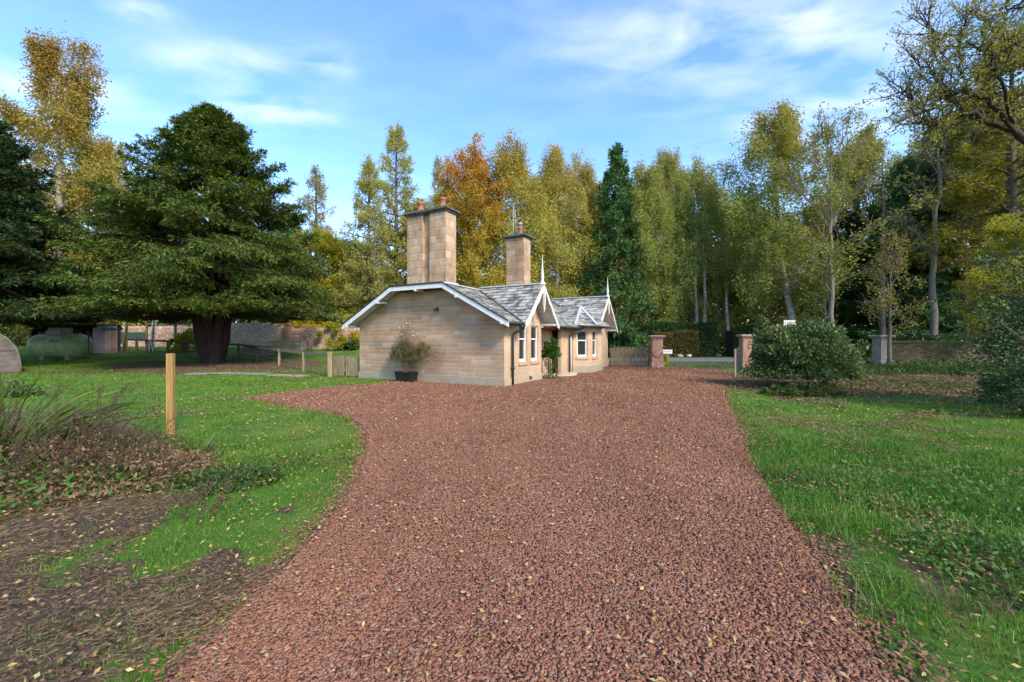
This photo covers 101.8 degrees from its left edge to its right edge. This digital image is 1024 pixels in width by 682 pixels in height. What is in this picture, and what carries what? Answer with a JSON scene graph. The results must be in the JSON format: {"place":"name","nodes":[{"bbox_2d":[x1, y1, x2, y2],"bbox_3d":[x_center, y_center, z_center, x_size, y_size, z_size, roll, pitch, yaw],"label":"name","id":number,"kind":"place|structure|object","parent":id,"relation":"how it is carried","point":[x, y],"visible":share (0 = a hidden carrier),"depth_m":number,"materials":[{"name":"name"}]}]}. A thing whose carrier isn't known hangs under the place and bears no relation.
{"place":"outdoors","nodes":[
{"label":"outdoors","id":0,"kind":"place"},
{"bbox_2d":[0,343,1023,681],"bbox_3d":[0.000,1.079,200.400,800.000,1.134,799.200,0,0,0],"label":"ground","id":1,"kind":"structure","parent":0,"point":[994,667],"depth_m":3.60,"materials":[{"name":"plant"}]},
{"bbox_2d":[0,334,21,372],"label":"tarpaulin frame","id":2,"kind":"object","parent":1,"relation":"on","point":[9,352],"visible":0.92,"depth_m":20.88,"materials":[{"name":"beige"}]},
{"bbox_2d":[0,324,32,345],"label":"shrub","id":3,"kind":"object","parent":1,"relation":"on","point":[16,335],"visible":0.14,"depth_m":39.03,"materials":[{"name":"green plant"}]},
{"bbox_2d":[0,376,47,397],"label":"weeds","id":4,"kind":"object","parent":1,"relation":"on","point":[18,390],"visible":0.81,"depth_m":11.84,"materials":[{"name":"green plant"}]},
{"bbox_2d":[0,415,107,498],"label":"dead plant","id":5,"kind":"object","parent":1,"relation":"on","point":[19,450],"visible":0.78,"depth_m":4.48,"materials":[{"name":"plant"}]},
{"bbox_2d":[26,331,93,359],"bbox_3d":[-31.643,0.324,29.200,3.750,2.050,1.660,0,0,-1],"label":"gas tank","id":6,"kind":"object","parent":1,"relation":"on","point":[49,345],"visible":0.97,"depth_m":28.61,"materials":[{"name":"metal"}]},
{"bbox_2d":[0,20,130,335],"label":"birch tree","id":7,"kind":"object","parent":1,"relation":"on","point":[68,129],"visible":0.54,"depth_m":37.84,"materials":[{"name":"yellow plant"}]},
{"bbox_2d":[29,324,123,354],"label":"timber shed","id":8,"kind":"structure","parent":1,"relation":"on","point":[103,336],"depth_m":33.30,"materials":[{"name":"wood"}]},
{"bbox_2d":[0,120,153,329],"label":"yew tree","id":9,"kind":"object","parent":1,"relation":"on","point":[22,230],"visible":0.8,"depth_m":23.52,"materials":[{"name":"green plant"}]},
{"bbox_2d":[0,449,156,519],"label":"weeds","id":10,"kind":"object","parent":1,"relation":"on","point":[67,482],"visible":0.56,"depth_m":4.34,"materials":[{"name":"green plant"}]},
{"bbox_2d":[0,351,172,464],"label":"sword leaf plant","id":11,"kind":"object","parent":1,"relation":"on","point":[29,423],"visible":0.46,"depth_m":5.76,"materials":[{"name":"plant"}]},
{"bbox_2d":[1,614,177,676],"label":"weeds","id":12,"kind":"object","parent":1,"relation":"on","point":[90,642],"visible":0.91,"depth_m":2.14,"materials":[{"name":"green plant"}]},
{"bbox_2d":[29,128,159,326],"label":"birch tree","id":13,"kind":"object","parent":1,"relation":"on","point":[121,183],"visible":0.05,"depth_m":42.87,"materials":[{"name":"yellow plant"}]},
{"bbox_2d":[0,374,203,478],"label":"dead plant","id":14,"kind":"object","parent":1,"relation":"on","point":[63,432],"visible":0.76,"depth_m":5.00,"materials":[{"name":"plant"}]},
{"bbox_2d":[29,419,178,490],"bbox_3d":[-4.495,1.264,4.755,1.374,0.682,1.168,0,0,0],"label":"dead plant","id":15,"kind":"object","parent":1,"relation":"on","point":[103,460],"visible":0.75,"depth_m":4.68,"materials":[{"name":"plant"}]},
{"bbox_2d":[0,426,222,513],"bbox_3d":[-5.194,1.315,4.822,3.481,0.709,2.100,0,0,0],"label":"weeds","id":16,"kind":"object","parent":1,"relation":"on","point":[181,451],"visible":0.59,"depth_m":4.57,"materials":[{"name":"brown plant"}]},
{"bbox_2d":[40,384,197,469],"bbox_3d":[-4.869,1.059,5.267,1.235,1.090,1.533,0,0,39],"label":"dead plant","id":17,"kind":"object","parent":1,"relation":"on","point":[140,430],"visible":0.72,"depth_m":5.21,"materials":[{"name":"plant"}]},
{"bbox_2d":[121,314,176,351],"bbox_3d":[-29.944,-0.674,33.908,4.199,3.116,1.314,0,0,0],"label":"wooden swing","id":18,"kind":"object","parent":1,"relation":"on","point":[153,331],"visible":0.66,"depth_m":34.44,"materials":[{"name":"white paint"}]},
{"bbox_2d":[121,326,193,346],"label":"garden wall","id":19,"kind":"structure","parent":1,"relation":"on","point":[165,333],"depth_m":39.16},
{"bbox_2d":[122,443,215,478],"bbox_3d":[-4.081,1.399,4.831,0.898,0.409,0.707,0,0,-13],"label":"dead plant","id":20,"kind":"object","parent":1,"relation":"on","point":[178,463],"visible":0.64,"depth_m":4.80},
{"bbox_2d":[0,482,338,681],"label":"soil crumbs","id":21,"kind":"object","parent":1,"relation":"on","point":[50,601],"visible":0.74,"depth_m":2.62,"materials":[{"name":"soil"}]},
{"bbox_2d":[166,353,174,434],"bbox_3d":[-5.760,0.920,7.020,0.095,1.420,0.095,0,0,-11],"label":"wooden post","id":22,"kind":"object","parent":1,"relation":"on","point":[170,382],"visible":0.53,"depth_m":6.98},
{"bbox_2d":[84,462,257,499],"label":"weeds","id":23,"kind":"object","parent":1,"relation":"on","point":[154,480],"visible":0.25,"depth_m":4.57,"materials":[{"name":"green plant"}]},
{"bbox_2d":[166,327,196,351],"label":"shrub","id":24,"kind":"object","parent":1,"relation":"on","point":[184,336],"visible":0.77,"depth_m":33.45,"materials":[{"name":"green plant"}]},
{"bbox_2d":[22,100,345,363],"bbox_3d":[-18.763,-6.642,27.202,17.225,16.726,17.799,0,0,-40],"label":"yew tree","id":25,"kind":"object","parent":1,"relation":"on","point":[215,155],"visible":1,"depth_m":23.82,"materials":[{"name":"green plant"}]},
{"bbox_2d":[0,439,368,681],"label":"dead grass","id":26,"kind":"structure","parent":1,"relation":"on","point":[127,592],"depth_m":2.61,"materials":[{"name":"plant"}]},
{"bbox_2d":[154,475,249,524],"bbox_3d":[-2.839,1.459,3.910,0.552,0.290,0.690,0,0,0],"label":"dead plant","id":27,"kind":"object","parent":1,"relation":"on","point":[222,500],"visible":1,"depth_m":3.87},
{"bbox_2d":[135,463,286,497],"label":"weeds","id":28,"kind":"object","parent":1,"relation":"on","point":[220,472],"visible":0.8,"depth_m":4.61,"materials":[{"name":"green plant"}]},
{"bbox_2d":[122,339,332,376],"bbox_3d":[-19.479,0.797,28.063,30.117,2.007,3.452,0,0,34],"label":"rail fence","id":29,"kind":"object","parent":1,"relation":"on","point":[330,362],"visible":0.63,"depth_m":26.40,"materials":[{"name":"wood"}]},
{"bbox_2d":[228,322,291,347],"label":"garden wall","id":30,"kind":"structure","parent":1,"relation":"on","point":[258,334],"depth_m":37.16,"materials":[{"name":"stone"}]},
{"bbox_2d":[270,340,306,350],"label":"wall","id":31,"kind":"structure","parent":1,"relation":"on","point":[297,345],"depth_m":34.75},
{"bbox_2d":[222,450,359,475],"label":"weeds","id":32,"kind":"object","parent":1,"relation":"on","point":[277,461],"visible":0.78,"depth_m":5.46,"materials":[{"name":"green plant"}]},
{"bbox_2d":[245,213,337,326],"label":"spruce tree","id":33,"kind":"object","parent":1,"relation":"on","point":[288,230],"visible":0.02,"depth_m":51.37,"materials":[{"name":"green plant"}]},
{"bbox_2d":[287,163,349,324],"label":"larch tree","id":34,"kind":"object","parent":1,"relation":"on","point":[318,192],"visible":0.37,"depth_m":47.64,"materials":[{"name":"green plant"}]},
{"bbox_2d":[270,226,372,328],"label":"broadleaf tree","id":35,"kind":"object","parent":1,"relation":"on","point":[328,246],"visible":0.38,"depth_m":44.32,"materials":[{"name":"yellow plant"}]},
{"bbox_2d":[290,327,359,349],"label":"garden wall","id":36,"kind":"structure","parent":1,"relation":"on","point":[311,338],"depth_m":36.37,"materials":[{"name":"stone"}]},
{"bbox_2d":[315,318,359,348],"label":"shrub","id":37,"kind":"object","parent":1,"relation":"on","point":[333,326],"visible":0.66,"depth_m":35.20,"materials":[{"name":"yellow plant"}]},
{"bbox_2d":[312,233,372,326],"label":"birch tree","id":38,"kind":"object","parent":1,"relation":"on","point":[317,282],"visible":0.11,"depth_m":46.87,"materials":[{"name":"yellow plant"}]},
{"bbox_2d":[346,356,359,376],"bbox_3d":[-6.990,1.128,18.535,1.038,0.943,0.162,0,0,22],"label":"picket fence","id":39,"kind":"object","parent":1,"relation":"on","point":[350,366],"visible":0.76,"depth_m":18.49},
{"bbox_2d":[329,154,401,323],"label":"larch tree","id":40,"kind":"object","parent":1,"relation":"on","point":[366,187],"visible":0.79,"depth_m":42.24,"materials":[{"name":"green plant"}]},
{"bbox_2d":[356,121,427,297],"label":"larch tree","id":41,"kind":"object","parent":1,"relation":"on","point":[397,140],"visible":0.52,"depth_m":45.44,"materials":[{"name":"green plant"}]},
{"bbox_2d":[358,195,469,303],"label":"broadleaf tree","id":42,"kind":"object","parent":1,"relation":"on","point":[403,259],"visible":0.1,"depth_m":45.44,"materials":[{"name":"green plant"}]},
{"bbox_2d":[428,151,442,207],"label":"larch tree","id":43,"kind":"object","parent":1,"relation":"on","point":[439,161],"visible":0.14,"depth_m":54.61,"materials":[{"name":"green plant"}]},
{"bbox_2d":[398,186,490,287],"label":"broadleaf tree","id":44,"kind":"object","parent":1,"relation":"on","point":[458,235],"visible":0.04,"depth_m":48.74,"materials":[{"name":"yellow plant"}]},
{"bbox_2d":[434,131,517,288],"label":"beech tree","id":45,"kind":"object","parent":1,"relation":"on","point":[476,170],"visible":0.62,"depth_m":38.85,"materials":[{"name":"orange plant"}]},
{"bbox_2d":[341,197,617,385],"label":"cottage","id":46,"kind":"structure","parent":1,"relation":"on","point":[493,335],"depth_m":16.50,"materials":[{"name":"stone"}]},
{"bbox_2d":[519,325,528,365],"bbox_3d":[0.374,0.155,16.031,0.230,1.550,0.780,0,0,28],"label":"window","id":47,"kind":"structure","parent":46,"relation":"in","point":[522,334],"depth_m":16.14,"materials":[{"name":"white paint"}]},
{"bbox_2d":[530,326,539,363],"bbox_3d":[0.867,0.155,16.947,0.230,1.550,0.800,0,0,28],"label":"window","id":48,"kind":"structure","parent":46,"relation":"in","point":[533,328],"depth_m":17.08,"materials":[{"name":"white paint"}]},
{"bbox_2d":[541,336,561,358],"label":"climbing shrub","id":49,"kind":"object","parent":46,"relation":"attached to","point":[549,349],"visible":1,"depth_m":17.69,"materials":[{"name":"green plant"}]},
{"bbox_2d":[576,330,588,359],"bbox_3d":[3.524,0.195,21.045,0.700,1.470,0.230,0,0,-17],"label":"window","id":50,"kind":"structure","parent":46,"relation":"in","point":[581,336],"depth_m":21.08,"materials":[{"name":"white paint"}]},
{"bbox_2d":[0,363,1022,681],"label":"leaf litter","id":51,"kind":"object","parent":1,"relation":"on","point":[948,379],"visible":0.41,"depth_m":3.74,"materials":[{"name":"plant"}]},
{"bbox_2d":[0,367,1023,681],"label":"fallen leaves","id":52,"kind":"object","parent":1,"relation":"on","point":[458,655],"visible":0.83,"depth_m":3.76,"materials":[{"name":"yellow plant"}]},
{"bbox_2d":[461,127,573,297],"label":"birch tree","id":53,"kind":"object","parent":1,"relation":"on","point":[511,161],"visible":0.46,"depth_m":40.47,"materials":[{"name":"yellow plant"}]},
{"bbox_2d":[505,138,607,298],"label":"birch tree","id":54,"kind":"object","parent":1,"relation":"on","point":[553,171],"visible":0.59,"depth_m":42.37,"materials":[{"name":"green plant"}]},
{"bbox_2d":[544,142,617,296],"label":"birch tree","id":55,"kind":"object","parent":1,"relation":"on","point":[585,173],"visible":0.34,"depth_m":44.31,"materials":[{"name":"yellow plant"}]},
{"bbox_2d":[574,141,656,356],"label":"conifer tree","id":56,"kind":"object","parent":1,"relation":"on","point":[612,180],"visible":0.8,"depth_m":41.00,"materials":[{"name":"green plant"}]},
{"bbox_2d":[610,346,649,365],"bbox_3d":[7.444,0.968,26.248,2.484,1.265,0.162,0,0,21],"label":"picket fence","id":57,"kind":"object","parent":1,"relation":"on","point":[632,356],"visible":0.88,"depth_m":26.16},
{"bbox_2d":[605,154,685,325],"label":"birch tree","id":58,"kind":"object","parent":1,"relation":"on","point":[645,194],"visible":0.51,"depth_m":41.40,"materials":[{"name":"green plant"}]},
{"bbox_2d":[647,335,665,367],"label":"gate pillar","id":59,"kind":"structure","parent":1,"relation":"on","point":[656,350],"depth_m":24.86,"materials":[{"name":"pink stone"}]},
{"bbox_2d":[608,321,719,356],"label":"clipped hedge","id":60,"kind":"object","parent":1,"relation":"on","point":[707,343],"visible":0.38,"depth_m":40.48,"materials":[{"name":"green plant"}]},
{"bbox_2d":[623,143,719,323],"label":"birch tree","id":61,"kind":"object","parent":1,"relation":"on","point":[671,168],"visible":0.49,"depth_m":42.75,"materials":[{"name":"green plant"}]},
{"bbox_2d":[651,329,699,357],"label":"beech hedge","id":62,"kind":"object","parent":1,"relation":"on","point":[684,344],"visible":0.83,"depth_m":39.71,"materials":[{"name":"brown plant"}]},
{"bbox_2d":[653,148,740,353],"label":"birch tree","id":63,"kind":"object","parent":1,"relation":"on","point":[703,186],"visible":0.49,"depth_m":43.57,"materials":[{"name":"green plant"}]},
{"bbox_2d":[668,361,733,370],"bbox_3d":[12.961,1.613,28.909,5.714,0.050,13.424,0,0,33],"label":"entrance apron","id":64,"kind":"object","parent":1,"relation":"on","point":[704,362],"visible":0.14,"depth_m":29.36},
{"bbox_2d":[696,203,722,322],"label":"slim tree","id":65,"kind":"object","parent":1,"relation":"on","point":[704,294],"visible":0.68,"depth_m":42.50,"materials":[{"name":"plant"}]},
{"bbox_2d":[680,181,757,352],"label":"birch tree","id":66,"kind":"object","parent":1,"relation":"on","point":[732,306],"visible":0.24,"depth_m":44.40,"materials":[{"name":"green plant"}]},
{"bbox_2d":[689,200,797,330],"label":"broadleaf tree","id":67,"kind":"object","parent":1,"relation":"on","point":[775,309],"visible":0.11,"depth_m":44.30,"materials":[{"name":"green plant"}]},
{"bbox_2d":[736,334,754,367],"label":"gate pillar","id":68,"kind":"structure","parent":1,"relation":"on","point":[744,339],"depth_m":23.74,"materials":[{"name":"pink stone"}]},
{"bbox_2d":[724,327,768,356],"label":"clipped hedge","id":69,"kind":"object","parent":1,"relation":"on","point":[732,341],"visible":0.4,"depth_m":40.43,"materials":[{"name":"green plant"}]},
{"bbox_2d":[708,208,813,328],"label":"broadleaf tree","id":70,"kind":"object","parent":1,"relation":"on","point":[747,311],"visible":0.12,"depth_m":43.99,"materials":[{"name":"green plant"}]},
{"bbox_2d":[708,95,864,327],"bbox_3d":[24.163,-9.923,38.025,11.257,23.310,10.705,0,0,19],"label":"birch tree","id":71,"kind":"object","parent":1,"relation":"on","point":[782,140],"visible":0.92,"depth_m":36.67,"materials":[{"name":"green plant"}]},
{"bbox_2d":[757,381,848,397],"bbox_3d":[8.606,1.434,12.236,2.528,0.546,1.201,0,0,0],"label":"fern clump","id":72,"kind":"object","parent":1,"relation":"on","point":[791,390],"visible":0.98,"depth_m":12.04,"materials":[{"name":"green plant"}]},
{"bbox_2d":[738,315,872,387],"bbox_3d":[9.904,0.435,14.377,3.954,2.686,3.056,0,0,0],"label":"laurel bush","id":73,"kind":"object","parent":1,"relation":"on","point":[825,353],"visible":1,"depth_m":13.56,"materials":[{"name":"green plant"}]},
{"bbox_2d":[747,204,870,344],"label":"spruce tree","id":74,"kind":"object","parent":1,"relation":"on","point":[800,311],"visible":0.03,"depth_m":47.77,"materials":[{"name":"green plant"}]},
{"bbox_2d":[756,101,952,331],"bbox_3d":[26.028,-8.579,33.103,8.979,20.589,12.359,0,0,-38],"label":"ash tree","id":75,"kind":"object","parent":1,"relation":"on","point":[827,138],"visible":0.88,"depth_m":33.00,"materials":[{"name":"green plant"}]},
{"bbox_2d":[801,113,911,341],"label":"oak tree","id":76,"kind":"object","parent":1,"relation":"on","point":[868,155],"visible":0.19,"depth_m":45.42,"materials":[{"name":"green plant"}]},
{"bbox_2d":[806,208,908,343],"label":"spruce tree","id":77,"kind":"object","parent":1,"relation":"on","point":[847,226],"visible":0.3,"depth_m":44.83,"materials":[{"name":"green plant"}]},
{"bbox_2d":[722,369,1023,413],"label":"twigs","id":78,"kind":"object","parent":1,"relation":"on","point":[949,375],"visible":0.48,"depth_m":14.36,"materials":[{"name":"wood"}]},
{"bbox_2d":[733,410,1023,681],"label":"weeds","id":79,"kind":"object","parent":1,"relation":"on","point":[939,666],"visible":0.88,"depth_m":4.40,"materials":[{"name":"green plant"}]},
{"bbox_2d":[861,152,897,334],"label":"slim tree","id":80,"kind":"object","parent":1,"relation":"on","point":[882,327],"visible":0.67,"depth_m":33.84,"materials":[{"name":"green plant"}]},
{"bbox_2d":[737,425,1023,664],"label":"grass","id":81,"kind":"structure","parent":1,"relation":"on","point":[922,452],"depth_m":4.05,"materials":[{"name":"plant"}]},
{"bbox_2d":[867,335,895,364],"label":"gate pillar","id":82,"kind":"structure","parent":1,"relation":"on","point":[879,348],"depth_m":24.84,"materials":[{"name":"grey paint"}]},
{"bbox_2d":[821,201,969,345],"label":"spruce tree","id":83,"kind":"object","parent":1,"relation":"on","point":[855,328],"visible":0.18,"depth_m":42.78,"materials":[{"name":"green plant"}]},
{"bbox_2d":[857,228,933,366],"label":"maple sapling","id":84,"kind":"object","parent":1,"relation":"on","point":[891,242],"visible":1,"depth_m":22.97,"materials":[{"name":"green plant"}]},
{"bbox_2d":[776,358,1017,375],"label":"brambles","id":85,"kind":"object","parent":1,"relation":"on","point":[917,367],"visible":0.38,"depth_m":20.18,"materials":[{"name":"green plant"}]},
{"bbox_2d":[779,378,1015,400],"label":"weeds","id":86,"kind":"object","parent":1,"relation":"on","point":[909,389],"visible":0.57,"depth_m":13.68,"materials":[{"name":"green plant"}]},
{"bbox_2d":[847,155,968,342],"bbox_3d":[38.899,-7.514,40.946,9.865,21.756,10.146,0,0,-21],"label":"spruce tree","id":87,"kind":"object","parent":1,"relation":"on","point":[898,201],"visible":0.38,"depth_m":40.00,"materials":[{"name":"green plant"}]},
{"bbox_2d":[855,132,963,335],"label":"birch tree","id":88,"kind":"object","parent":1,"relation":"on","point":[916,156],"visible":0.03,"depth_m":42.35,"materials":[{"name":"green plant"}]},
{"bbox_2d":[809,456,1023,535],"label":"nettles","id":89,"kind":"object","parent":1,"relation":"on","point":[953,478],"visible":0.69,"depth_m":4.20,"materials":[{"name":"green plant"}]},
{"bbox_2d":[842,173,993,353],"bbox_3d":[41.109,-6.861,42.094,12.023,20.402,12.026,0,0,17],"label":"spruce tree","id":90,"kind":"object","parent":1,"relation":"on","point":[913,297],"visible":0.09,"depth_m":39.26,"materials":[{"name":"green plant"}]},
{"bbox_2d":[894,330,953,340],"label":"shrub","id":91,"kind":"object","parent":1,"relation":"on","point":[922,336],"visible":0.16,"depth_m":31.65,"materials":[{"name":"green plant"}]},
{"bbox_2d":[862,0,1023,161],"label":"oak tree","id":92,"kind":"object","parent":1,"relation":"on","point":[948,94],"visible":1,"depth_m":14.51,"materials":[{"name":"green plant"}]},
{"bbox_2d":[889,119,1003,318],"bbox_3d":[42.848,-9.822,40.440,11.521,23.054,11.409,0,0,37],"label":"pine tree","id":93,"kind":"object","parent":1,"relation":"on","point":[927,171],"visible":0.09,"depth_m":39.47,"materials":[{"name":"green plant"}]},
{"bbox_2d":[886,118,1011,338],"bbox_3d":[33.744,-7.630,32.546,7.086,18.664,6.914,0,0,-39],"label":"slender tree","id":94,"kind":"object","parent":1,"relation":"on","point":[932,296],"visible":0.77,"depth_m":32.82,"materials":[{"name":"green plant"}]},
{"bbox_2d":[892,341,1019,364],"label":"stone wall","id":95,"kind":"structure","parent":1,"relation":"on","point":[905,351],"depth_m":24.77,"materials":[{"name":"stone"}]},
{"bbox_2d":[896,522,1023,608],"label":"nettles","id":96,"kind":"object","parent":1,"relation":"on","point":[991,538],"visible":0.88,"depth_m":2.92,"materials":[{"name":"green plant"}]},
{"bbox_2d":[905,124,1021,291],"bbox_3d":[42.864,-10.066,38.450,10.066,23.538,9.832,0,0,-23],"label":"pine tree","id":97,"kind":"object","parent":1,"relation":"on","point":[956,176],"visible":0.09,"depth_m":37.87,"materials":[{"name":"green plant"}]},
{"bbox_2d":[908,85,1023,333],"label":"larch tree","id":98,"kind":"object","parent":1,"relation":"on","point":[920,257],"visible":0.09,"depth_m":36.95,"materials":[{"name":"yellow plant"}]},
{"bbox_2d":[924,401,1007,435],"bbox_3d":[7.680,1.277,7.097,1.181,0.656,1.182,0,0,23],"label":"rush clump","id":99,"kind":"object","parent":1,"relation":"on","point":[964,422],"visible":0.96,"depth_m":7.13,"materials":[{"name":"green plant"}]},
{"bbox_2d":[917,22,1023,303],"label":"larch tree","id":100,"kind":"object","parent":1,"relation":"on","point":[967,191],"visible":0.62,"depth_m":30.02,"materials":[{"name":"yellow plant"}]},
{"bbox_2d":[934,196,1023,376],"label":"holly bush","id":101,"kind":"object","parent":1,"relation":"on","point":[1012,333],"visible":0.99,"depth_m":9.66,"materials":[{"name":"green plant"}]},
{"bbox_2d":[944,209,1023,360],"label":"broadleaf tree","id":102,"kind":"object","parent":1,"relation":"on","point":[994,228],"visible":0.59,"depth_m":22.00,"materials":[{"name":"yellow plant"}]},
{"bbox_2d":[969,356,1023,412],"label":"holly branch","id":103,"kind":"object","parent":1,"relation":"on","point":[1003,385],"visible":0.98,"depth_m":8.81,"materials":[{"name":"green plant"}]},
{"bbox_2d":[0,0,1023,335],"label":"sky","id":104,"kind":"structure","parent":0,"point":[320,82],"materials":[{"name":"blue"}]},
{"bbox_2d":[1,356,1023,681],"bbox_3d":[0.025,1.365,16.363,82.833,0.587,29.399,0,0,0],"label":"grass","id":105,"kind":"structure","parent":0,"point":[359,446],"depth_m":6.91,"materials":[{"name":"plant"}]},
{"bbox_2d":[40,366,990,681],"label":"driveway","id":106,"kind":"structure","parent":0,"point":[540,382],"depth_m":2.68,"materials":[{"name":"gravel"}]},
{"bbox_2d":[394,371,417,381],"bbox_3d":[-4.138,1.395,16.268,0.890,0.400,0.397,0,0,28],"label":"planter trough","id":107,"kind":"object","parent":106,"relation":"on","point":[408,376],"visible":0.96,"depth_m":16.11,"materials":[{"name":"black plastic"}]},
{"bbox_2d":[385,319,448,371],"bbox_3d":[-3.819,0.206,16.091,3.150,2.118,0.793,0,0,34],"label":"rose bush","id":108,"kind":"object","parent":107,"relation":"in","point":[406,358],"visible":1,"depth_m":16.30,"materials":[{"name":"green plant"}]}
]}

